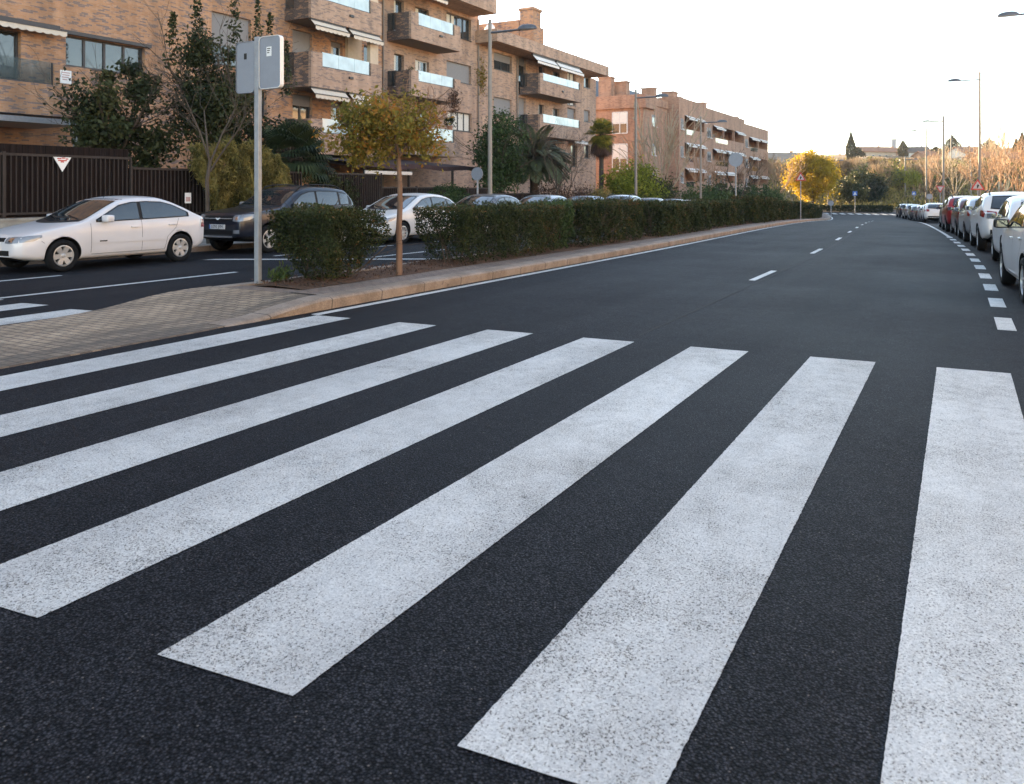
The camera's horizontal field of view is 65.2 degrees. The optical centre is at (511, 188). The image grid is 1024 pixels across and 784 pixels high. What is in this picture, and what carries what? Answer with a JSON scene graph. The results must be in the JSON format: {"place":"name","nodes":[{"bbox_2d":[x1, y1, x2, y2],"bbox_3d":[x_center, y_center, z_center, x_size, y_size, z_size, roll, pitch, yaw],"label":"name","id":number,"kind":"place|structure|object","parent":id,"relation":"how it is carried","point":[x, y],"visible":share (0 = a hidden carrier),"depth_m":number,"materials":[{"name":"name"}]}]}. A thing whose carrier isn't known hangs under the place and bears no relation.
{"place":"outdoors","nodes":[
{"label":"outdoors","id":0,"kind":"place"},
{"bbox_2d":[199,238,242,244],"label":"pavement","id":1,"kind":"structure","parent":0,"point":[203,242],"depth_m":21.70,"materials":[{"name":"grey concrete"}]},
{"bbox_2d":[0,143,131,228],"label":"fence","id":2,"kind":"object","parent":1,"relation":"on","point":[36,183],"visible":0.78,"depth_m":19.73,"materials":[{"name":"metal"}]},
{"bbox_2d":[140,38,292,243],"bbox_3d":[-7.859,-1.329,21.460,3.676,5.760,3.934,0,0,-22],"label":"street tree","id":3,"kind":"object","parent":1,"relation":"on","point":[207,197],"visible":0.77,"depth_m":21.16,"materials":[{"name":"green plant"}]},
{"bbox_2d":[325,172,381,209],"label":"gate","id":4,"kind":"structure","parent":1,"relation":"on","point":[370,189],"depth_m":30.48,"materials":[{"name":"brown metal"}]},
{"bbox_2d":[427,181,472,202],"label":"round bush","id":5,"kind":"object","parent":1,"relation":"on","point":[455,193],"visible":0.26,"depth_m":33.23,"materials":[{"name":"green plant"}]},
{"bbox_2d":[488,19,536,193],"bbox_3d":[-0.041,-2.712,32.665,2.400,8.620,0.400,0,0,29],"label":"street lamp","id":6,"kind":"object","parent":1,"relation":"on","point":[524,27],"visible":0.84,"depth_m":33.08,"materials":[{"name":"metal"}]},
{"bbox_2d":[518,125,597,194],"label":"street tree","id":7,"kind":"object","parent":1,"relation":"on","point":[566,161],"visible":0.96,"depth_m":42.17,"materials":[{"name":"green plant"}]},
{"bbox_2d":[597,153,676,198],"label":"shrub","id":8,"kind":"object","parent":1,"relation":"on","point":[622,184],"visible":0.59,"depth_m":56.34,"materials":[{"name":"green plant"}]},
{"bbox_2d":[634,90,668,195],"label":"street lamp","id":9,"kind":"object","parent":1,"relation":"on","point":[635,165],"visible":0.84,"depth_m":53.01,"materials":[{"name":"metal"}]},
{"bbox_2d":[637,168,682,198],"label":"shrub","id":10,"kind":"object","parent":1,"relation":"on","point":[670,188],"visible":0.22,"depth_m":58.97,"materials":[{"name":"green plant"}]},
{"bbox_2d":[613,101,718,186],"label":"weeping tree","id":11,"kind":"object","parent":1,"relation":"on","point":[668,153],"visible":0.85,"depth_m":64.04,"materials":[{"name":"plant"}]},
{"bbox_2d":[700,116,726,198],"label":"street lamp","id":12,"kind":"object","parent":1,"relation":"on","point":[718,121],"visible":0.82,"depth_m":70.83,"materials":[{"name":"metal"}]},
{"bbox_2d":[226,285,299,292],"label":"median paving","id":13,"kind":"structure","parent":0,"point":[273,289],"depth_m":11.38,"materials":[{"name":"beige concrete"}]},
{"bbox_2d":[0,223,752,325],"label":"side road","id":14,"kind":"structure","parent":0,"point":[97,273],"depth_m":14.33,"materials":[{"name":"grey asphalt"}]},
{"bbox_2d":[0,299,90,324],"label":"side zebra crossing","id":15,"kind":"object","parent":14,"relation":"on","point":[30,317],"visible":1,"depth_m":9.78,"materials":[{"name":"paint"}]},
{"bbox_2d":[0,185,203,271],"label":"parked car","id":16,"kind":"object","parent":14,"relation":"on","point":[69,236],"visible":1,"depth_m":15.85,"materials":[{"name":"paint"}]},
{"bbox_2d":[200,184,353,252],"bbox_3d":[-6.120,0.724,21.322,2.142,1.721,4.380,0,0,29],"label":"parked car","id":17,"kind":"object","parent":14,"relation":"on","point":[225,229],"visible":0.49,"depth_m":20.19,"materials":[{"name":"blue paint"}]},
{"bbox_2d":[352,193,457,243],"bbox_3d":[-3.361,0.871,25.069,2.102,1.500,4.349,0,-1,28],"label":"parked car","id":18,"kind":"object","parent":14,"relation":"on","point":[388,204],"visible":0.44,"depth_m":24.19,"materials":[{"name":"white paint"}]},
{"bbox_2d":[456,194,523,232],"bbox_3d":[-1.101,0.926,30.050,2.102,1.500,4.349,0,-1,26],"label":"parked car","id":19,"kind":"object","parent":14,"relation":"on","point":[484,197],"visible":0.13,"depth_m":29.79,"materials":[{"name":"grey paint"}]},
{"bbox_2d":[520,195,566,223],"bbox_3d":[1.193,0.990,34.726,2.102,1.500,4.349,0,-1,26],"label":"parked car","id":20,"kind":"object","parent":14,"relation":"on","point":[532,198],"visible":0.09,"depth_m":34.51,"materials":[{"name":"white paint"}]},
{"bbox_2d":[0,213,1023,783],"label":"road","id":21,"kind":"structure","parent":0,"point":[96,687],"depth_m":3.68,"materials":[{"name":"black asphalt"}]},
{"bbox_2d":[0,286,311,368],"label":"traffic island","id":22,"kind":"structure","parent":21,"relation":"on","point":[164,315],"depth_m":9.07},
{"bbox_2d":[0,215,1016,330],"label":"lane lines","id":23,"kind":"object","parent":21,"relation":"on","point":[1004,323],"visible":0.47,"depth_m":13.15,"materials":[{"name":"paint"}]},
{"bbox_2d":[0,315,1023,783],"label":"zebra crossing","id":24,"kind":"object","parent":21,"relation":"on","point":[616,681],"visible":1,"depth_m":3.44,"materials":[{"name":"paint"}]},
{"bbox_2d":[208,213,830,326],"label":"kerb","id":25,"kind":"structure","parent":21,"relation":"on","point":[318,302],"depth_m":12.64,"materials":[{"name":"concrete"}]},
{"bbox_2d":[639,227,860,335],"bbox_3d":[10.110,1.767,25.302,0.441,0.451,38.038,0,0,27],"label":"road seam","id":26,"kind":"object","parent":21,"relation":"on","point":[734,292],"visible":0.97,"depth_m":11.70,"materials":[{"name":"black asphalt"}]},
{"bbox_2d":[920,203,942,222],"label":"parked car","id":27,"kind":"object","parent":21,"relation":"on","point":[930,211],"visible":0.56,"depth_m":58.97,"materials":[{"name":"white paint"}]},
{"bbox_2d":[938,195,979,231],"bbox_3d":[20.645,1.089,36.392,2.150,1.653,4.419,0,-1,26],"label":"parked car","id":28,"kind":"object","parent":21,"relation":"on","point":[951,200],"visible":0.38,"depth_m":35.25,"materials":[{"name":"red paint"}]},
{"bbox_2d":[947,197,970,235],"bbox_3d":[18.513,1.078,31.776,2.102,1.500,4.349,0,-1,26],"label":"parked car","id":29,"kind":"object","parent":21,"relation":"on","point":[960,202],"visible":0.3,"depth_m":31.19,"materials":[{"name":"white paint"}]},
{"bbox_2d":[954,197,978,241],"bbox_3d":[16.306,1.003,27.278,2.102,1.500,4.349,0,-1,26],"label":"parked car","id":30,"kind":"object","parent":21,"relation":"on","point":[964,224],"visible":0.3,"depth_m":26.39,"materials":[{"name":"white paint"}]},
{"bbox_2d":[965,190,1023,250],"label":"parked car","id":31,"kind":"object","parent":21,"relation":"on","point":[981,225],"visible":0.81,"depth_m":21.36,"materials":[{"name":"white paint"}]},
{"bbox_2d":[985,195,1023,260],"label":"parked car","id":32,"kind":"object","parent":21,"relation":"on","point":[1010,206],"visible":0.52,"depth_m":16.43,"materials":[{"name":"white paint"}]},
{"bbox_2d":[993,203,1023,302],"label":"parked car","id":33,"kind":"object","parent":21,"relation":"on","point":[1011,260],"visible":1,"depth_m":12.04,"materials":[{"name":"white paint"}]},
{"bbox_2d":[243,217,820,289],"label":"planting bed","id":34,"kind":"object","parent":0,"point":[424,266],"visible":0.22,"depth_m":14.39,"materials":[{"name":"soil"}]},
{"bbox_2d":[236,35,283,283],"bbox_3d":[-3.765,-0.430,11.939,0.922,3.680,0.090,0,0,29],"label":"road sign","id":35,"kind":"object","parent":34,"relation":"on","point":[259,64],"visible":0.98,"depth_m":11.91,"materials":[{"name":"metal"}]},
{"bbox_2d":[267,260,294,286],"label":"weed","id":36,"kind":"object","parent":34,"relation":"on","point":[281,274],"visible":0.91,"depth_m":12.10,"materials":[{"name":"green plant"}]},
{"bbox_2d":[266,188,416,281],"bbox_3d":[-2.620,0.731,12.367,1.983,1.504,1.604,0,0,29],"label":"hedge","id":37,"kind":"object","parent":34,"relation":"on","point":[326,224],"visible":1,"depth_m":12.11,"materials":[{"name":"green plant"}]},
{"bbox_2d":[307,76,462,274],"bbox_3d":[-2.060,-0.161,13.138,2.246,3.353,2.295,0,0,29],"label":"street tree","id":38,"kind":"object","parent":34,"relation":"on","point":[376,121],"visible":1,"depth_m":12.92,"materials":[{"name":"green plant"}]},
{"bbox_2d":[412,196,564,263],"bbox_3d":[-0.323,0.830,16.968,1.935,1.376,4.623,0,0,29],"label":"hedge","id":39,"kind":"object","parent":34,"relation":"on","point":[503,215],"visible":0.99,"depth_m":15.98,"materials":[{"name":"green plant"}]},
{"bbox_2d":[517,195,586,248],"bbox_3d":[0.912,0.837,19.530,1.732,1.381,1.587,0,0,29],"label":"bush","id":40,"kind":"object","parent":34,"relation":"on","point":[569,210],"visible":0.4,"depth_m":19.23,"materials":[{"name":"green plant"}]},
{"bbox_2d":[549,187,646,246],"bbox_3d":[2.507,0.755,22.381,1.954,1.645,5.403,0,0,25],"label":"hedge","id":41,"kind":"object","parent":34,"relation":"on","point":[615,211],"visible":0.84,"depth_m":21.66,"materials":[{"name":"green plant"}]},
{"bbox_2d":[627,194,712,236],"bbox_3d":[5.909,0.916,28.743,1.912,1.521,8.796,0,0,26],"label":"hedge","id":42,"kind":"object","parent":34,"relation":"on","point":[670,215],"visible":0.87,"depth_m":27.06,"materials":[{"name":"green plant"}]},
{"bbox_2d":[689,198,746,227],"bbox_3d":[9.559,1.093,36.784,1.452,1.437,7.480,0,0,26],"label":"hedge","id":43,"kind":"object","parent":34,"relation":"on","point":[725,211],"visible":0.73,"depth_m":35.52,"materials":[{"name":"green plant"}]},
{"bbox_2d":[729,153,742,195],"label":"road sign","id":44,"kind":"object","parent":34,"relation":"on","point":[735,160],"visible":0.98,"depth_m":44.13,"materials":[{"name":"metal"}]},
{"bbox_2d":[728,195,779,222],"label":"hedge","id":45,"kind":"object","parent":34,"relation":"on","point":[759,209],"visible":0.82,"depth_m":42.92,"materials":[{"name":"green plant"}]},
{"bbox_2d":[772,199,798,219],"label":"hedge","id":46,"kind":"object","parent":34,"relation":"on","point":[788,210],"visible":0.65,"depth_m":55.19,"materials":[{"name":"green plant"}]},
{"bbox_2d":[795,201,816,218],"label":"hedge","id":47,"kind":"object","parent":34,"relation":"on","point":[808,210],"visible":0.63,"depth_m":65.88,"materials":[{"name":"green plant"}]},
{"bbox_2d":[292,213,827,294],"bbox_3d":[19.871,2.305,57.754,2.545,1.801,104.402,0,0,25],"label":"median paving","id":48,"kind":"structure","parent":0,"point":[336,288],"depth_m":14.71,"materials":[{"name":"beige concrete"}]},
{"bbox_2d":[301,148,1023,289],"bbox_3d":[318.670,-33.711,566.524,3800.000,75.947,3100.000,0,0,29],"label":"ground","id":49,"kind":"structure","parent":0,"point":[837,156],"depth_m":150.70,"materials":[{"name":"brown soil"}]},
{"bbox_2d":[0,229,496,266],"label":"kerb","id":50,"kind":"structure","parent":49,"relation":"on","point":[199,248],"depth_m":20.10,"materials":[{"name":"concrete"}]},
{"bbox_2d":[0,0,608,217],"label":"apartment building","id":51,"kind":"structure","parent":49,"relation":"on","point":[440,47],"depth_m":40.59,"materials":[{"name":"brown brick"}]},
{"bbox_2d":[0,30,17,79],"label":"window","id":52,"kind":"structure","parent":51,"relation":"in","point":[8,39],"depth_m":27.45,"materials":[{"name":"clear glass"}]},
{"bbox_2d":[65,36,141,76],"bbox_3d":[-15.469,-5.010,30.443,0.285,1.160,3.300,0,0,29],"label":"window","id":53,"kind":"structure","parent":51,"relation":"in","point":[106,53],"depth_m":30.28,"materials":[{"name":"clear glass"}]},
{"bbox_2d":[212,12,247,67],"bbox_3d":[-12.552,-6.565,35.629,0.285,2.310,2.280,0,0,29],"label":"window","id":54,"kind":"structure","parent":51,"relation":"in","point":[216,29],"depth_m":35.52,"materials":[{"name":"grey glass"}]},
{"bbox_2d":[293,94,309,118],"bbox_3d":[-10.407,-3.265,39.442,0.285,2.710,1.430,0,0,29],"label":"window","id":55,"kind":"structure","parent":51,"relation":"in","point":[301,104],"depth_m":39.55,"materials":[{"name":"beige glass"}]},
{"bbox_2d":[293,30,309,75],"bbox_3d":[-10.458,-6.445,39.471,0.016,2.650,1.330,0,0,29],"label":"window","id":56,"kind":"structure","parent":51,"relation":"in","point":[303,38],"depth_m":39.51,"materials":[{"name":"beige glass"}]},
{"bbox_2d":[447,13,471,41],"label":"window","id":57,"kind":"structure","parent":51,"relation":"in","point":[463,23],"depth_m":52.30,"materials":[{"name":"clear glass"}]},
{"bbox_2d":[447,61,471,84],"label":"window","id":58,"kind":"structure","parent":51,"relation":"in","point":[454,70],"depth_m":51.88,"materials":[{"name":"white glass"}]},
{"bbox_2d":[447,112,472,132],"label":"window","id":59,"kind":"structure","parent":51,"relation":"in","point":[463,125],"depth_m":52.30,"materials":[{"name":"white glass"}]},
{"bbox_2d":[494,97,510,116],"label":"window","id":60,"kind":"structure","parent":51,"relation":"in","point":[500,103],"depth_m":56.73,"materials":[{"name":"grey glass"}]},
{"bbox_2d":[494,53,512,73],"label":"window","id":61,"kind":"structure","parent":51,"relation":"in","point":[501,62],"depth_m":56.84,"materials":[{"name":"grey glass"}]},
{"bbox_2d":[185,220,778,291],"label":"kerb","id":62,"kind":"structure","parent":49,"relation":"on","point":[268,281],"depth_m":12.21,"materials":[{"name":"concrete"}]},
{"bbox_2d":[596,44,769,199],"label":"apartment building","id":63,"kind":"structure","parent":49,"relation":"on","point":[615,100],"depth_m":86.88,"materials":[{"name":"orange brick"}]},
{"bbox_2d":[612,111,627,133],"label":"window","id":64,"kind":"structure","parent":63,"relation":"in","point":[619,119],"depth_m":81.48,"materials":[{"name":"white glass"}]},
{"bbox_2d":[612,143,627,170],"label":"window","id":65,"kind":"structure","parent":63,"relation":"in","point":[615,154],"depth_m":81.52,"materials":[{"name":"white glass"}]},
{"bbox_2d":[677,179,734,199],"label":"shrub","id":66,"kind":"object","parent":49,"relation":"on","point":[707,193],"visible":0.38,"depth_m":74.82,"materials":[{"name":"green plant"}]},
{"bbox_2d":[710,149,765,195],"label":"garden tree","id":67,"kind":"object","parent":49,"relation":"on","point":[753,181],"visible":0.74,"depth_m":91.12,"materials":[{"name":"green plant"}]},
{"bbox_2d":[728,181,778,197],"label":"shrub","id":68,"kind":"object","parent":49,"relation":"on","point":[749,191],"visible":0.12,"depth_m":95.50,"materials":[{"name":"green plant"}]},
{"bbox_2d":[749,142,778,186],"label":"leafless tree","id":69,"kind":"object","parent":49,"relation":"on","point":[765,161],"visible":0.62,"depth_m":120.01,"materials":[{"name":"brown plant"}]},
{"bbox_2d":[742,182,787,200],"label":"shrub","id":70,"kind":"object","parent":49,"relation":"on","point":[775,191],"visible":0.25,"depth_m":107.59,"materials":[{"name":"green plant"}]},
{"bbox_2d":[755,155,808,195],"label":"leafless tree","id":71,"kind":"object","parent":49,"relation":"on","point":[790,173],"visible":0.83,"depth_m":125.69,"materials":[{"name":"brown plant"}]},
{"bbox_2d":[768,151,800,171],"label":"house","id":72,"kind":"structure","parent":49,"relation":"on","point":[786,155],"depth_m":188.19,"materials":[{"name":"brick"}]},
{"bbox_2d":[779,143,845,203],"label":"tree","id":73,"kind":"object","parent":49,"relation":"on","point":[824,174],"visible":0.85,"depth_m":128.29,"materials":[{"name":"yellow plant"}]},
{"bbox_2d":[832,172,869,203],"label":"tree","id":74,"kind":"object","parent":49,"relation":"on","point":[847,187],"visible":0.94,"depth_m":134.83,"materials":[{"name":"green plant"}]},
{"bbox_2d":[845,131,856,159],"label":"cypress","id":75,"kind":"object","parent":49,"relation":"on","point":[851,144],"visible":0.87,"depth_m":204.39,"materials":[{"name":"green plant"}]},
{"bbox_2d":[817,204,893,212],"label":"hedge","id":76,"kind":"object","parent":49,"relation":"on","point":[863,208],"visible":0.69,"depth_m":115.05,"materials":[{"name":"green plant"}]},
{"bbox_2d":[842,167,891,200],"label":"tree","id":77,"kind":"object","parent":49,"relation":"on","point":[865,176],"visible":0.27,"depth_m":140.29,"materials":[{"name":"green plant"}]},
{"bbox_2d":[860,180,888,203],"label":"tree","id":78,"kind":"object","parent":49,"relation":"on","point":[874,186],"visible":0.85,"depth_m":137.15,"materials":[{"name":"green plant"}]},
{"bbox_2d":[856,145,896,155],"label":"house","id":79,"kind":"structure","parent":49,"relation":"on","point":[878,150],"depth_m":246.98,"materials":[{"name":"tile"}]},
{"bbox_2d":[768,169,1023,209],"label":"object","id":80,"kind":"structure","parent":49,"relation":"on","point":[895,203],"depth_m":144.11,"materials":[{"name":"plant"}]},
{"bbox_2d":[768,156,1023,189],"bbox_3d":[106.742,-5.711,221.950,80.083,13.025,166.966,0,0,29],"label":"bare woodland","id":81,"kind":"object","parent":49,"relation":"on","point":[856,161],"visible":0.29,"depth_m":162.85,"materials":[{"name":"brown plant"}]},
{"bbox_2d":[889,166,922,187],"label":"tree","id":82,"kind":"object","parent":49,"relation":"on","point":[915,178],"visible":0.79,"depth_m":150.31,"materials":[{"name":"green plant"}]},
{"bbox_2d":[912,145,966,202],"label":"leafless tree","id":83,"kind":"object","parent":49,"relation":"on","point":[929,174],"visible":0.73,"depth_m":134.35,"materials":[{"name":"brown plant"}]},
{"bbox_2d":[913,141,995,195],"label":"leafless tree","id":84,"kind":"object","parent":49,"relation":"on","point":[948,159],"visible":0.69,"depth_m":117.66,"materials":[{"name":"brown plant"}]},
{"bbox_2d":[952,142,1017,192],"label":"leafless tree","id":85,"kind":"object","parent":49,"relation":"on","point":[984,177],"visible":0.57,"depth_m":94.89,"materials":[{"name":"brown plant"}]},
{"bbox_2d":[957,128,1023,191],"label":"leafless tree","id":86,"kind":"object","parent":49,"relation":"on","point":[998,168],"visible":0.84,"depth_m":80.14,"materials":[{"name":"brown plant"}]},
{"bbox_2d":[977,105,1023,191],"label":"poplar","id":87,"kind":"object","parent":49,"relation":"on","point":[1002,144],"visible":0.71,"depth_m":120.02,"materials":[{"name":"brown plant"}]},
{"bbox_2d":[982,103,1023,191],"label":"poplar","id":88,"kind":"object","parent":49,"relation":"on","point":[1000,136],"visible":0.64,"depth_m":139.89,"materials":[{"name":"brown plant"}]},
{"bbox_2d":[991,126,1023,191],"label":"leafless tree","id":89,"kind":"object","parent":49,"relation":"on","point":[1016,171],"visible":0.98,"depth_m":73.83,"materials":[{"name":"brown plant"}]},
{"bbox_2d":[478,0,1023,154],"label":"sky","id":90,"kind":"structure","parent":0,"point":[807,73],"materials":[{"name":"white"}]},
{"bbox_2d":[822,209,895,213],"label":"cross street","id":91,"kind":"structure","parent":0,"point":[877,212],"depth_m":113.88,"materials":[{"name":"grey asphalt"}]},
{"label":"garden soil","id":92,"kind":"structure","parent":0,"visible":0},
{"bbox_2d":[0,114,76,146],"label":"terrace frame","id":93,"kind":"object","parent":92,"relation":"on","point":[14,121],"visible":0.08,"depth_m":25.57,"materials":[{"name":"metal"}]},
{"bbox_2d":[18,45,202,167],"bbox_3d":[-12.015,-1.707,24.479,5.165,5.793,4.217,0,0,-20],"label":"garden tree","id":94,"kind":"object","parent":92,"relation":"on","point":[93,127],"visible":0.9,"depth_m":24.31,"materials":[{"name":"green plant"}]},
{"bbox_2d":[128,166,301,215],"bbox_3d":[-8.796,0.462,24.452,0.400,2.164,6.406,0,0,29],"label":"fence","id":95,"kind":"object","parent":92,"relation":"on","point":[173,185],"visible":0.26,"depth_m":22.90,"materials":[{"name":"metal"}]},
{"bbox_2d":[123,0,320,168],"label":"garden tree","id":96,"kind":"object","parent":92,"relation":"on","point":[198,52],"visible":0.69,"depth_m":26.59,"materials":[{"name":"green plant"}]},
{"bbox_2d":[185,134,292,209],"bbox_3d":[-8.414,-0.216,24.747,1.517,2.947,3.884,0,0,29],"label":"climbing hedge","id":97,"kind":"object","parent":92,"relation":"on","point":[239,157],"visible":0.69,"depth_m":24.11,"materials":[{"name":"green plant"}]},
{"bbox_2d":[250,116,336,184],"bbox_3d":[-7.767,-0.695,28.305,3.141,3.861,3.356,0,0,-29],"label":"fan palm","id":98,"kind":"object","parent":92,"relation":"on","point":[293,135],"visible":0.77,"depth_m":27.74,"materials":[{"name":"green plant"}]},
{"bbox_2d":[302,171,367,208],"bbox_3d":[-6.626,0.280,29.462,2.123,2.258,2.877,0,0,29],"label":"shrub","id":99,"kind":"object","parent":92,"relation":"on","point":[347,188],"visible":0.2,"depth_m":29.00,"materials":[{"name":"green plant"}]},
{"bbox_2d":[302,157,474,186],"bbox_3d":[-6.098,-0.195,41.580,5.000,3.050,11.500,0,0,29],"label":"pergola","id":100,"kind":"object","parent":92,"relation":"on","point":[431,166],"visible":0.55,"depth_m":39.30,"materials":[{"name":"brown"}]},
{"bbox_2d":[382,186,449,197],"bbox_3d":[-4.060,0.628,33.635,0.179,1.497,4.950,0,0,29],"label":"fence","id":101,"kind":"object","parent":92,"relation":"on","point":[387,191],"visible":0.21,"depth_m":33.22,"materials":[{"name":"metal"}]},
{"bbox_2d":[440,99,561,194],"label":"garden tree","id":102,"kind":"object","parent":92,"relation":"on","point":[505,165],"visible":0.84,"depth_m":41.48,"materials":[{"name":"green plant"}]},
{"bbox_2d":[504,123,576,192],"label":"feather palm","id":103,"kind":"object","parent":92,"relation":"on","point":[538,172],"visible":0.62,"depth_m":44.73,"materials":[{"name":"green plant"}]},
{"bbox_2d":[584,118,617,190],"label":"washingtonia palm","id":104,"kind":"object","parent":92,"relation":"on","point":[603,149],"visible":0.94,"depth_m":59.14,"materials":[{"name":"green plant"}]},
{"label":"pavement","id":105,"kind":"structure","parent":0,"visible":0},
{"bbox_2d":[922,116,944,202],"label":"street lamp","id":106,"kind":"object","parent":105,"relation":"on","point":[943,167],"visible":0.77,"depth_m":85.93,"materials":[{"name":"metal"}]},
{"bbox_2d":[947,72,980,195],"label":"street lamp","id":107,"kind":"object","parent":105,"relation":"on","point":[979,129],"visible":0.88,"depth_m":56.92,"materials":[{"name":"metal"}]},
{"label":"fence","id":108,"kind":"object","parent":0,"visible":0},
{"bbox_2d":[528,174,598,197],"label":"hanging shrub","id":109,"kind":"object","parent":108,"relation":"hanging from","point":[567,194],"visible":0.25,"depth_m":45.46,"materials":[{"name":"green plant"}]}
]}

